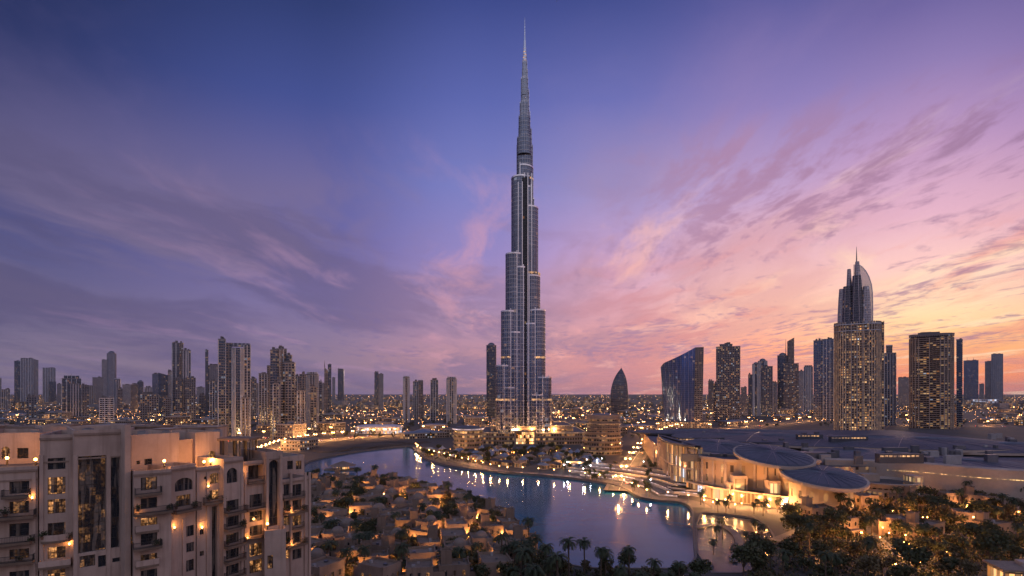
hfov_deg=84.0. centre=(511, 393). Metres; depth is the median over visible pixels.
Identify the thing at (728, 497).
palm tree
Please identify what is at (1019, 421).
block
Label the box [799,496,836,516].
sand house
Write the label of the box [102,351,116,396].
tower
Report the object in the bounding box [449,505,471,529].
sand house
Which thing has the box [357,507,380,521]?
sand house
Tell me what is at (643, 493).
promenade path
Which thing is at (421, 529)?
sand house
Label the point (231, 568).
window
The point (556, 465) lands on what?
garden hut
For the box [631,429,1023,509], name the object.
shopping mall
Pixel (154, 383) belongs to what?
tower
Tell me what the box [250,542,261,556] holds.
window
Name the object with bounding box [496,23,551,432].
skyscraper
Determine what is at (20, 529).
window
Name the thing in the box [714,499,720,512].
palm tree
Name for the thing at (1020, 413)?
block
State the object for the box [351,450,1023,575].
undergrowth
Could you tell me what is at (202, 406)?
tower
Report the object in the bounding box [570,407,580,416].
block
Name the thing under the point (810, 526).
palm tree
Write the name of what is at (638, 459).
road by mall
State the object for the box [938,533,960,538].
broadleaf tree
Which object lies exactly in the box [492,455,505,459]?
garden hut
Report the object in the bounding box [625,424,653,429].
block
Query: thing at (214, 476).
window
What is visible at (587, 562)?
olive tree
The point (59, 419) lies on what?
block
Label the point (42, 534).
potted plant
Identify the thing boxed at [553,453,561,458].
garden hut
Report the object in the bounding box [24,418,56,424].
block
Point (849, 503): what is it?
palm tree
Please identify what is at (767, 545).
broadleaf tree
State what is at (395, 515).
palm tree
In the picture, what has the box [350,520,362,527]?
palm tree
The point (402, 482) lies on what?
sand house
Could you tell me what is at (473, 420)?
block
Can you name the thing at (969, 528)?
broadleaf tree
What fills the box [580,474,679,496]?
terrace step
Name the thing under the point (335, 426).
block
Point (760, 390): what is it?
tower
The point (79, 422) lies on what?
block
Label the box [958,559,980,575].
olive tree
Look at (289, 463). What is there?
window
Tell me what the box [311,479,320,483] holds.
sand house
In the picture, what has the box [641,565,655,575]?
olive tree
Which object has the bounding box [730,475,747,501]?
doorway
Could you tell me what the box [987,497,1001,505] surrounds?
broadleaf tree
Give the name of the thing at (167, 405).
tower
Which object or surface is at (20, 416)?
block
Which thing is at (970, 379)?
tower
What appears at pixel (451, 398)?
tower
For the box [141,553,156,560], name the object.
window
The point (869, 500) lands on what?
palm tree
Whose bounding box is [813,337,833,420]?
tower
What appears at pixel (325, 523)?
palm tree
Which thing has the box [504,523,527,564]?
sand house
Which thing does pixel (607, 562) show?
broadleaf tree
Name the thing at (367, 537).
palm tree
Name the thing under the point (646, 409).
block
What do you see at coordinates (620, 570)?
palm tree
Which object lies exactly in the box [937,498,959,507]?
broadleaf tree
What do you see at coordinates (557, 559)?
palm tree
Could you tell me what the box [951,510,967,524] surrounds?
broadleaf tree
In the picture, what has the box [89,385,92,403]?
tower
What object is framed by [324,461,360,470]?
floating pavilion
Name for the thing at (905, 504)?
olive tree
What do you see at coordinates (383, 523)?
sand house
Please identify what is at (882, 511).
palm tree
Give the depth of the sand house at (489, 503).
260.42 m
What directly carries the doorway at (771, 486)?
in the shopping mall
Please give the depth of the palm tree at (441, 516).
236.58 m
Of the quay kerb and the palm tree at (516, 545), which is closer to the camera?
the palm tree at (516, 545)
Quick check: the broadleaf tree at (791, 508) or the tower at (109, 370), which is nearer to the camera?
the broadleaf tree at (791, 508)
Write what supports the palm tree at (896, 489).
on the ground
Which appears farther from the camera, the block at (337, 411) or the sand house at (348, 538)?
the block at (337, 411)
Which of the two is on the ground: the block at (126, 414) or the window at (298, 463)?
the block at (126, 414)
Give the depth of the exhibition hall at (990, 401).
2380.00 m
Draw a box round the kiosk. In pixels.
[982,559,1023,575]
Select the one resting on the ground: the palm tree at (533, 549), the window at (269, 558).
the palm tree at (533, 549)
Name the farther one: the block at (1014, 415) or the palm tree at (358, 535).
the block at (1014, 415)
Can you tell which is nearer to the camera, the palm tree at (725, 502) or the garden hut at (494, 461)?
the palm tree at (725, 502)
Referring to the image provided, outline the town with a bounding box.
[0,394,1023,409]
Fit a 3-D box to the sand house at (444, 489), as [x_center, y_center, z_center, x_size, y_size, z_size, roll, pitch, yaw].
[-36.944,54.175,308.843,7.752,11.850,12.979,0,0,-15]
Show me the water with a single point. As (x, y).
(596, 514)
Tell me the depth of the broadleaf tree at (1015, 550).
199.92 m
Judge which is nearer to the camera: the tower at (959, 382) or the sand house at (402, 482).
the sand house at (402, 482)
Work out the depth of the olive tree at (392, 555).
187.82 m
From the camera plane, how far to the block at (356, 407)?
2086.52 m
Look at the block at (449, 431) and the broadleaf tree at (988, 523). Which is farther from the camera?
the block at (449, 431)
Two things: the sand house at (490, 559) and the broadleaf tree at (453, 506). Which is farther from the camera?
the broadleaf tree at (453, 506)
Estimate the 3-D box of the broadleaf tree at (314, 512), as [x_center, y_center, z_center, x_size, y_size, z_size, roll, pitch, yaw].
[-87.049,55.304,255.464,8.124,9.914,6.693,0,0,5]
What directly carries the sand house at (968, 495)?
on the ground
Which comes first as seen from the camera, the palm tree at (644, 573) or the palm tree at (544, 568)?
the palm tree at (644, 573)
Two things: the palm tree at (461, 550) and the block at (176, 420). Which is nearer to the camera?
the palm tree at (461, 550)
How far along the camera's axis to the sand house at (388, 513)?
250.39 m
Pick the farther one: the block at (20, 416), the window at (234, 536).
the block at (20, 416)
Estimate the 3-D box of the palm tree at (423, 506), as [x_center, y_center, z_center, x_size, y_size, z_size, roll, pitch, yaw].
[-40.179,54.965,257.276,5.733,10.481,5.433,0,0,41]
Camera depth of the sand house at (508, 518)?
238.66 m
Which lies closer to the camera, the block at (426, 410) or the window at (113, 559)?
the window at (113, 559)
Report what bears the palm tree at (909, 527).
on the ground
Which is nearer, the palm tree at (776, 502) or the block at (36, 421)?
the palm tree at (776, 502)
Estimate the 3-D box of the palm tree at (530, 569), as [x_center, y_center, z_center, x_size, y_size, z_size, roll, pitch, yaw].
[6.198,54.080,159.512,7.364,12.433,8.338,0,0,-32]
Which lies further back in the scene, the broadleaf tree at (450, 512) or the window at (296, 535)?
the broadleaf tree at (450, 512)
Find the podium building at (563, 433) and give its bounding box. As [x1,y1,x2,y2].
[482,420,584,445]
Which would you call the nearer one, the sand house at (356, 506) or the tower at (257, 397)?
the sand house at (356, 506)
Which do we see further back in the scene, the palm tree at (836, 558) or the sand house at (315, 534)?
the sand house at (315, 534)
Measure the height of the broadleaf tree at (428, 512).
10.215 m
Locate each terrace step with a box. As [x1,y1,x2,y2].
[555,459,662,472]
[566,463,685,485]
[568,466,696,490]
[571,469,699,496]
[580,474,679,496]
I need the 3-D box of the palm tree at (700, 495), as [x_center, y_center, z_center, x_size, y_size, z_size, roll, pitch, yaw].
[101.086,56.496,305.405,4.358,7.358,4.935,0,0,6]
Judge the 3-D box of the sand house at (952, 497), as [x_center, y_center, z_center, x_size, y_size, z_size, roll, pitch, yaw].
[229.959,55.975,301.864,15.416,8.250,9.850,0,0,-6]
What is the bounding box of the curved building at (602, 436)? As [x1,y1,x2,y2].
[580,414,622,454]
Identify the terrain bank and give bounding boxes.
[308,439,430,452]
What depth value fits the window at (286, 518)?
116.57 m
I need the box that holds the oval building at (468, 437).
[452,425,483,450]
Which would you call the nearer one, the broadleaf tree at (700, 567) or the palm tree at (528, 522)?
the broadleaf tree at (700, 567)
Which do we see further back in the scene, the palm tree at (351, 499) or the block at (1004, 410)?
the block at (1004, 410)
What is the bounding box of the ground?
[0,394,1023,575]
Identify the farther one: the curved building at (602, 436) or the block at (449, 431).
the block at (449, 431)
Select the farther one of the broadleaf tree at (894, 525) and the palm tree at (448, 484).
the palm tree at (448, 484)
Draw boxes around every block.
[0,410,12,413]
[0,418,16,421]
[2,414,19,417]
[16,414,24,418]
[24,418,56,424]
[25,413,49,418]
[49,411,71,419]
[52,417,68,422]
[58,420,87,424]
[72,416,94,421]
[89,410,98,416]
[93,417,98,422]
[111,419,143,422]
[114,412,130,416]
[114,417,139,419]
[136,423,155,424]
[165,415,190,424]
[171,411,190,415]
[174,424,211,425]
[192,418,217,425]
[256,423,269,432]
[275,421,306,441]
[281,437,318,450]
[317,421,345,432]
[323,413,343,420]
[332,409,343,413]
[354,405,359,409]
[361,417,376,423]
[375,421,393,423]
[381,412,392,417]
[382,417,404,425]
[399,431,446,438]
[415,429,433,430]
[420,423,447,429]
[423,408,429,412]
[438,408,445,413]
[443,427,453,436]
[464,415,481,426]
[478,416,488,420]
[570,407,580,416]
[576,421,587,430]
[592,409,603,413]
[617,409,636,417]
[620,417,636,422]
[620,424,627,433]
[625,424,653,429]
[641,408,653,410]
[647,415,662,419]
[703,412,712,415]
[718,420,737,426]
[732,420,749,424]
[773,414,790,418]
[777,408,792,417]
[793,413,810,417]
[897,411,908,417]
[972,406,982,409]
[977,417,1000,422]
[988,412,1016,419]
[989,415,1011,421]
[997,408,1014,412]
[1014,418,1023,425]
[1015,411,1023,416]
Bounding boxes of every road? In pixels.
[322,410,660,417]
[654,420,1021,428]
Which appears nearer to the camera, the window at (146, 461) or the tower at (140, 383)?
the window at (146, 461)
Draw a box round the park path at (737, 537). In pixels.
[697,511,1016,567]
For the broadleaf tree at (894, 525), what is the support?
on the ground
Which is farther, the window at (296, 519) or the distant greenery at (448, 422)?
the distant greenery at (448, 422)
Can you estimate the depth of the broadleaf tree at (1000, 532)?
212.96 m
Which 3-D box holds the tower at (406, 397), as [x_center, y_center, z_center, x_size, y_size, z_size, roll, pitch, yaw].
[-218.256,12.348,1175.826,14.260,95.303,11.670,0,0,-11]
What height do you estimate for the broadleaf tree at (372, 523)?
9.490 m
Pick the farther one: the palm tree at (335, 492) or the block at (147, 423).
the block at (147, 423)
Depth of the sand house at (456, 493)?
291.37 m
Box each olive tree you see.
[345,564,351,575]
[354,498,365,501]
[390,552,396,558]
[402,541,420,546]
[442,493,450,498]
[462,556,475,563]
[467,526,478,538]
[560,562,572,574]
[580,559,591,570]
[606,564,618,574]
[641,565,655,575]
[817,520,835,539]
[836,503,858,515]
[842,540,866,561]
[853,555,882,575]
[870,555,895,575]
[879,496,893,505]
[893,502,910,512]
[933,504,951,521]
[935,550,961,572]
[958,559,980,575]
[997,503,1017,519]
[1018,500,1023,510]
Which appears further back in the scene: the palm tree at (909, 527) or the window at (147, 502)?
the palm tree at (909, 527)
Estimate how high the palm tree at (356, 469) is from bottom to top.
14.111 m
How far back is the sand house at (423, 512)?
250.78 m
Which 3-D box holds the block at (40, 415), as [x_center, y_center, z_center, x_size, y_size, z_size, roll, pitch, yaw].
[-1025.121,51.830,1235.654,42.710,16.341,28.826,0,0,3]
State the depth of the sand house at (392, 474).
347.35 m
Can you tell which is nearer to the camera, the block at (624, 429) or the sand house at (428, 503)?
the sand house at (428, 503)
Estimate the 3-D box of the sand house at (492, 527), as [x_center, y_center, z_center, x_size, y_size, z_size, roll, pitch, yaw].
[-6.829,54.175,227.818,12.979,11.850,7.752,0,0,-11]
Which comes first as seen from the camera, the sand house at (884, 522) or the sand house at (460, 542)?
the sand house at (460, 542)
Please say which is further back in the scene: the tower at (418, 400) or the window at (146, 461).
the tower at (418, 400)
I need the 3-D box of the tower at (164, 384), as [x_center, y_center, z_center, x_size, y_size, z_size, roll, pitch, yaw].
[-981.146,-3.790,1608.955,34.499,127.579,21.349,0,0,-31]
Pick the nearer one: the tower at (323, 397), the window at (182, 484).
the window at (182, 484)
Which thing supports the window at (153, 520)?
in the apartment building at (89, 486)
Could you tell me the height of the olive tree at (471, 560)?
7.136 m
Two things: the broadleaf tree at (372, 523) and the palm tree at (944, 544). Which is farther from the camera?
the broadleaf tree at (372, 523)
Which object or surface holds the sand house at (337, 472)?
on the ground
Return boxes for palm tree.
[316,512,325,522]
[321,539,338,555]
[322,521,334,528]
[326,518,341,528]
[331,490,340,496]
[333,480,342,490]
[339,547,354,563]
[343,497,354,514]
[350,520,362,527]
[351,532,365,543]
[353,467,361,475]
[356,534,372,540]
[356,545,371,560]
[363,531,376,539]
[370,464,377,469]
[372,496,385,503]
[390,512,400,524]
[393,541,411,573]
[394,528,410,543]
[396,556,408,568]
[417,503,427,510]
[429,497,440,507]
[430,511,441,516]
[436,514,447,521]
[444,482,453,492]
[452,546,468,558]
[462,493,472,505]
[470,541,484,551]
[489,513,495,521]
[494,532,509,547]
[500,544,513,554]
[505,566,521,575]
[508,539,521,565]
[511,541,526,572]
[511,547,536,573]
[514,544,527,575]
[521,540,533,569]
[522,517,535,537]
[522,563,545,575]
[529,543,536,561]
[530,534,542,555]
[537,542,553,575]
[541,559,558,575]
[545,551,569,575]
[559,536,577,575]
[576,537,591,572]
[594,546,609,575]
[598,549,613,575]
[613,563,630,575]
[621,545,635,575]
[633,570,649,575]
[646,558,661,575]
[672,560,686,575]
[697,492,703,504]
[708,538,716,554]
[712,524,721,541]
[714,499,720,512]
[716,518,727,539]
[721,500,729,513]
[725,494,732,507]
[742,531,748,541]
[751,518,758,531]
[756,523,767,538]
[759,501,765,515]
[765,545,778,569]
[774,500,781,511]
[774,549,792,575]
[802,522,816,555]
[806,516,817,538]
[816,550,832,575]
[828,552,842,570]
[835,492,847,503]
[842,498,855,506]
[859,540,876,575]
[860,536,879,555]
[862,516,879,536]
[864,497,876,515]
[874,508,886,519]
[887,537,903,558]
[890,486,902,513]
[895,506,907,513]
[898,523,915,540]
[916,524,929,535]
[933,527,941,538]
[939,540,950,550]
[953,489,964,507]
[960,536,969,553]
[991,506,1006,519]
[996,493,1009,503]
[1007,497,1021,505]
[1011,523,1023,536]
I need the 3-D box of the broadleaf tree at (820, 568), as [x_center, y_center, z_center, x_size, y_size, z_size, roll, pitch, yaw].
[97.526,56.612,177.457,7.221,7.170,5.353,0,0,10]
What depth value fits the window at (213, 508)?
105.11 m
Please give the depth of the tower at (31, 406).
1170.59 m
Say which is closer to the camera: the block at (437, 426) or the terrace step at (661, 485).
the terrace step at (661, 485)
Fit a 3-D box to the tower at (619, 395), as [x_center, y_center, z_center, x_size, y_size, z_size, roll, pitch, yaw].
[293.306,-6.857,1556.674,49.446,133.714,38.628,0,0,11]
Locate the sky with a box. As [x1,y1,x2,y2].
[0,0,1023,393]
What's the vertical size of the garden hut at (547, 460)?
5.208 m
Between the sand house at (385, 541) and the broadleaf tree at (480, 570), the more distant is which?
the sand house at (385, 541)
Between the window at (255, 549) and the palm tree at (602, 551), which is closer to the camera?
the window at (255, 549)
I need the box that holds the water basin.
[697,514,773,571]
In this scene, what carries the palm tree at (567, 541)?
on the ground
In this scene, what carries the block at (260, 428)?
on the ground
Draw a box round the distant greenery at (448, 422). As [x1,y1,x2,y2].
[0,403,1023,438]
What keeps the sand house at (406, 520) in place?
on the ground
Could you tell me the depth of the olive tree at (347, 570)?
179.37 m
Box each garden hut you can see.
[437,451,446,456]
[450,454,459,459]
[470,455,477,461]
[476,455,484,463]
[477,451,484,456]
[488,458,501,464]
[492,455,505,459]
[499,459,511,465]
[513,460,526,467]
[519,455,527,463]
[524,454,535,460]
[536,462,548,469]
[538,452,546,457]
[539,455,551,461]
[541,448,549,454]
[541,458,551,464]
[548,461,561,468]
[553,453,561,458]
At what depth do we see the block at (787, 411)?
1368.50 m
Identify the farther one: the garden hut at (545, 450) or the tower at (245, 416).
the tower at (245, 416)
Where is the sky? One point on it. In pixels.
(329, 181)
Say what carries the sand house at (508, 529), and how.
on the ground
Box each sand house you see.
[311,472,327,480]
[311,477,330,490]
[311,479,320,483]
[311,482,333,501]
[311,500,334,520]
[311,523,324,530]
[311,530,327,540]
[311,537,332,546]
[311,548,329,559]
[311,554,345,575]
[314,489,342,499]
[317,506,350,517]
[319,496,350,505]
[319,514,349,522]
[321,526,348,540]
[325,467,340,478]
[325,480,346,489]
[329,517,364,531]
[331,534,360,572]
[336,474,356,480]
[336,488,349,495]
[336,529,379,544]
[339,473,359,482]
[340,479,353,487]
[348,500,376,513]
[352,491,382,501]
[352,555,402,575]
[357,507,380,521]
[357,539,395,561]
[358,476,376,490]
[360,469,377,478]
[363,477,379,484]
[364,503,396,514]
[367,485,393,493]
[371,531,407,558]
[375,514,395,532]
[378,471,396,484]
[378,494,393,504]
[379,510,401,520]
[383,478,408,487]
[383,527,407,541]
[384,488,399,495]
[385,497,412,506]
[388,479,409,494]
[390,508,419,527]
[391,497,423,515]
[394,556,445,575]
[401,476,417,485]
[404,544,440,564]
[405,487,428,495]
[408,492,428,501]
[408,519,439,539]
[412,515,443,528]
[416,524,440,552]
[419,482,437,491]
[420,506,446,522]
[423,500,440,508]
[426,490,444,502]
[435,480,451,492]
[437,537,471,551]
[437,546,475,575]
[439,526,467,545]
[444,517,468,538]
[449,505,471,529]
[450,489,467,499]
[451,499,473,508]
[453,505,476,524]
[468,530,493,551]
[476,497,510,521]
[477,551,519,575]
[478,512,504,538]
[487,540,513,562]
[495,506,519,525]
[503,523,537,547]
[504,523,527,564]
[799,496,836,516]
[819,514,863,539]
[854,491,883,510]
[872,514,905,536]
[883,483,902,504]
[902,486,932,509]
[903,510,950,542]
[933,489,961,503]
[940,508,974,523]
[962,485,990,506]
[971,510,1014,537]
[982,496,1022,515]
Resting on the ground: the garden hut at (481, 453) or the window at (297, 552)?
the garden hut at (481, 453)
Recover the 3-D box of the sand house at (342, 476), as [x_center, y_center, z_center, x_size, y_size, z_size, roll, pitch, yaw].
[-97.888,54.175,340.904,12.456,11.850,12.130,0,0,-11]
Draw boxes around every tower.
[1,388,9,410]
[14,358,37,403]
[26,394,36,418]
[42,367,55,401]
[57,383,61,404]
[62,375,88,415]
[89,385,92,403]
[92,376,102,402]
[99,395,113,422]
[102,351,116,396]
[114,378,120,410]
[118,387,122,417]
[122,384,130,406]
[131,383,137,411]
[137,380,143,401]
[140,392,158,421]
[144,386,151,391]
[152,373,157,393]
[158,369,171,414]
[163,395,170,424]
[172,340,195,420]
[196,386,204,403]
[199,393,204,418]
[205,349,217,414]
[209,379,217,418]
[218,336,250,436]
[241,394,248,441]
[251,376,256,419]
[257,383,257,412]
[258,365,269,424]
[270,345,295,436]
[273,380,278,439]
[295,371,305,422]
[297,388,304,422]
[306,372,321,427]
[310,384,316,434]
[322,383,323,410]
[324,361,331,412]
[332,377,334,400]
[338,368,343,399]
[374,371,383,409]
[403,376,409,421]
[413,380,422,419]
[430,378,437,420]
[446,377,456,423]
[486,343,496,419]
[610,368,627,414]
[657,347,711,427]
[708,379,713,411]
[713,342,740,421]
[741,386,746,413]
[748,358,772,415]
[773,381,776,411]
[777,338,798,413]
[799,370,803,409]
[804,365,812,411]
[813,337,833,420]
[834,247,883,429]
[884,345,895,424]
[898,377,908,408]
[909,332,954,428]
[956,338,962,426]
[963,357,978,399]
[979,383,983,398]
[985,353,1002,400]
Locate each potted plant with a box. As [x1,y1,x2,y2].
[0,505,9,516]
[27,536,34,543]
[37,530,49,539]
[135,503,142,511]
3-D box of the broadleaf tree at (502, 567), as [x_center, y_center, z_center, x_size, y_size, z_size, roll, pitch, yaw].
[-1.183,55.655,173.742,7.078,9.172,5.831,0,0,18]
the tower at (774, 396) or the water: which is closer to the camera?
the water
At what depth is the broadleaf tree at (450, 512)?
247.12 m
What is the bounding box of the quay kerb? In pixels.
[304,446,776,573]
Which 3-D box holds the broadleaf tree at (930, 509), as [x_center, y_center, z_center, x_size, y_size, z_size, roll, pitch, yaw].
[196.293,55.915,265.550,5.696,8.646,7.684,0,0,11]
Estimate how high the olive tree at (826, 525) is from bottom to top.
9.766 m
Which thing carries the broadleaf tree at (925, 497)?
on the ground
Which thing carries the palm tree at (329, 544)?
on the ground
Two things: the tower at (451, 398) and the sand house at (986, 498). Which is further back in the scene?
the tower at (451, 398)
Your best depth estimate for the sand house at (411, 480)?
345.25 m
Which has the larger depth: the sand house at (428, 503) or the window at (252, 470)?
the sand house at (428, 503)
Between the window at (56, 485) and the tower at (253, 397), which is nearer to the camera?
the window at (56, 485)
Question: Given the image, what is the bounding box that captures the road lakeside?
[272,435,394,450]
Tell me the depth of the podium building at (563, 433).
661.54 m
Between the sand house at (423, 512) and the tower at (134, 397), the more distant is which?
the tower at (134, 397)
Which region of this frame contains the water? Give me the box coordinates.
[304,447,693,567]
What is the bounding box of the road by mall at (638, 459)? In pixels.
[604,444,646,490]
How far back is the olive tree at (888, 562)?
182.70 m
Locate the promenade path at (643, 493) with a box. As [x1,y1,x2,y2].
[414,447,710,507]
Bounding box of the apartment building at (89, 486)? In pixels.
[0,423,310,575]
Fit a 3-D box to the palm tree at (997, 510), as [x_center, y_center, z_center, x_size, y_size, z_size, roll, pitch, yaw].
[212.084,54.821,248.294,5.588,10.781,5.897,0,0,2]
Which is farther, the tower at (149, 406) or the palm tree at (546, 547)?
the tower at (149, 406)
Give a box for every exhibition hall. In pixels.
[354,424,403,433]
[972,399,997,404]
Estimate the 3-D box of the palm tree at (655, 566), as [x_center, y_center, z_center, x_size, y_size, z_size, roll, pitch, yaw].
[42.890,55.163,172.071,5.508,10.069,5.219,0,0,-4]
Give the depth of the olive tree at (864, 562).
177.36 m
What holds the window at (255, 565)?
in the apartment building at (89, 486)
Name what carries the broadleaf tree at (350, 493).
on the ground
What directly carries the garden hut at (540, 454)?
on the ground
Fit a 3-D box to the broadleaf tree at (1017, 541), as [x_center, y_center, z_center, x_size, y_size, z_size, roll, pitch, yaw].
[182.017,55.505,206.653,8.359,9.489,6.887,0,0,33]
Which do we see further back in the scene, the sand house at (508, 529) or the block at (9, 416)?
the block at (9, 416)
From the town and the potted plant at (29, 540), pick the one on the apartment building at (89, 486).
the potted plant at (29, 540)
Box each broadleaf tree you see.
[311,468,319,474]
[311,505,326,518]
[330,496,349,506]
[346,488,363,496]
[346,512,360,518]
[346,557,358,569]
[350,483,365,491]
[354,523,373,532]
[362,518,376,528]
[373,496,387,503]
[380,477,389,484]
[395,534,410,540]
[409,536,416,546]
[411,482,419,486]
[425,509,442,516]
[436,551,458,564]
[440,503,457,513]
[445,508,458,518]
[467,548,486,563]
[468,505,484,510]
[473,563,491,575]
[489,508,502,518]
[496,561,519,575]
[518,449,525,454]
[532,556,544,564]
[552,559,567,572]
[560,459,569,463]
[575,452,582,458]
[583,460,591,467]
[598,558,613,573]
[617,550,636,573]
[667,565,688,575]
[688,558,712,575]
[728,543,762,575]
[744,531,777,570]
[747,554,770,572]
[778,503,802,514]
[778,538,803,563]
[782,511,813,530]
[790,528,807,550]
[795,554,813,572]
[807,522,824,540]
[811,538,833,560]
[811,563,836,575]
[814,513,830,536]
[823,506,850,524]
[825,536,844,550]
[827,549,853,572]
[828,523,853,541]
[852,511,875,534]
[867,501,894,517]
[886,564,917,575]
[889,518,908,539]
[890,538,933,575]
[897,494,918,511]
[906,492,922,501]
[912,535,942,551]
[914,522,937,536]
[918,486,938,495]
[920,494,932,504]
[924,499,939,517]
[924,504,935,518]
[928,496,949,505]
[932,556,959,575]
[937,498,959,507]
[937,510,959,523]
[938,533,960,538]
[940,534,967,549]
[944,542,968,568]
[945,522,957,533]
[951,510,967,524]
[954,521,994,548]
[963,500,992,514]
[969,534,1011,559]
[976,519,1001,531]
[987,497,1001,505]
[988,529,1014,547]
[998,532,1023,555]
[1003,544,1023,556]
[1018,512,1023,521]
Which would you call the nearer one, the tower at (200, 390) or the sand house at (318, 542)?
the sand house at (318, 542)
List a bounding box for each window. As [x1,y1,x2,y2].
[2,447,9,458]
[10,481,28,493]
[10,501,28,513]
[10,523,28,536]
[10,548,28,558]
[10,570,28,575]
[18,448,27,457]
[48,458,64,469]
[48,477,64,494]
[48,499,64,513]
[48,522,64,535]
[48,546,64,558]
[48,569,64,575]
[78,455,105,552]
[80,554,94,566]
[98,555,105,566]
[111,457,118,547]
[112,557,119,561]
[141,477,156,489]
[141,497,156,508]
[141,517,156,525]
[141,532,156,544]
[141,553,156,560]
[141,568,156,575]
[144,458,151,464]
[175,477,191,491]
[176,494,189,506]
[186,525,192,536]
[186,542,192,551]
[186,559,192,571]
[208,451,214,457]
[210,473,217,483]
[210,490,217,499]
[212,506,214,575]
[226,499,237,510]
[226,515,237,526]
[226,532,237,543]
[226,548,237,558]
[226,563,237,575]
[227,468,236,482]
[248,465,257,478]
[250,493,261,507]
[250,510,261,521]
[250,524,261,535]
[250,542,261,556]
[250,558,261,572]
[267,555,272,568]
[269,460,276,525]
[284,484,288,495]
[284,516,288,524]
[287,461,291,468]
[293,484,300,495]
[293,499,300,509]
[293,515,300,525]
[293,531,300,542]
[293,548,300,558]
[296,461,300,468]
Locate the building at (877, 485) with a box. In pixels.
[855,473,922,501]
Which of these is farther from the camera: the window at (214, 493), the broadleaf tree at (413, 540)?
the broadleaf tree at (413, 540)
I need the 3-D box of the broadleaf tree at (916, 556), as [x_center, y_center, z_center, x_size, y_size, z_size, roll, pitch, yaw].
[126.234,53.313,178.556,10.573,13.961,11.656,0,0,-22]
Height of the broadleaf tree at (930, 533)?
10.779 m
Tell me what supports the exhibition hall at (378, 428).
on the ground
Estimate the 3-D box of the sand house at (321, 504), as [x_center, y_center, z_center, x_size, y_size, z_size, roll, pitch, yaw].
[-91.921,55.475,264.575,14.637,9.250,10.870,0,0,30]
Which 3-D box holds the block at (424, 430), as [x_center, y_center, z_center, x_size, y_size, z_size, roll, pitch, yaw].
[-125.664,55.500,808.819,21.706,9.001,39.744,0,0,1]
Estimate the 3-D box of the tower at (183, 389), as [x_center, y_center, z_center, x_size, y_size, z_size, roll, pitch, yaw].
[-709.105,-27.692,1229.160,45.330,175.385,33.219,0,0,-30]
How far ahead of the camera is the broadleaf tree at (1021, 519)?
252.90 m
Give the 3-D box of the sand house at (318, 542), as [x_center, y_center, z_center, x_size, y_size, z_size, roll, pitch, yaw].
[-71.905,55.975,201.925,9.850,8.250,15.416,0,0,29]
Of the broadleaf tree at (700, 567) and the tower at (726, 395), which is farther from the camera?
the tower at (726, 395)
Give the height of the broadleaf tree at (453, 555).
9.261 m
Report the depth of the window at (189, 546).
100.32 m
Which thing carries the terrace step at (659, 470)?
on the ground
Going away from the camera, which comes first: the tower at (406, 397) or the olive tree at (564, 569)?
the olive tree at (564, 569)
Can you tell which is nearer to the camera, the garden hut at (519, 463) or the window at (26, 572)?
the window at (26, 572)
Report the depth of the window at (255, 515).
112.22 m
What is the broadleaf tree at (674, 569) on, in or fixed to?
on the ground
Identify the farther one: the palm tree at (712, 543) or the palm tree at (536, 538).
the palm tree at (712, 543)
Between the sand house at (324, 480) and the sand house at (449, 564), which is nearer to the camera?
the sand house at (449, 564)
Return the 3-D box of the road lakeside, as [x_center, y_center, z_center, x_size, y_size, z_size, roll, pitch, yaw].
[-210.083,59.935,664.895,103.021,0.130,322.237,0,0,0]
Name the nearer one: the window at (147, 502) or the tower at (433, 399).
the window at (147, 502)
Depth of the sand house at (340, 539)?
191.48 m
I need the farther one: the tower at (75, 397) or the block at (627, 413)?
the tower at (75, 397)
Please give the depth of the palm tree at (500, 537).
188.09 m
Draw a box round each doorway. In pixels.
[726,481,732,501]
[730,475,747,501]
[764,479,780,493]
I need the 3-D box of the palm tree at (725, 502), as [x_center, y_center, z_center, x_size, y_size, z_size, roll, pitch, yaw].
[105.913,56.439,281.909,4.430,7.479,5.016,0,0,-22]
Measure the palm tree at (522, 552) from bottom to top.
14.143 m

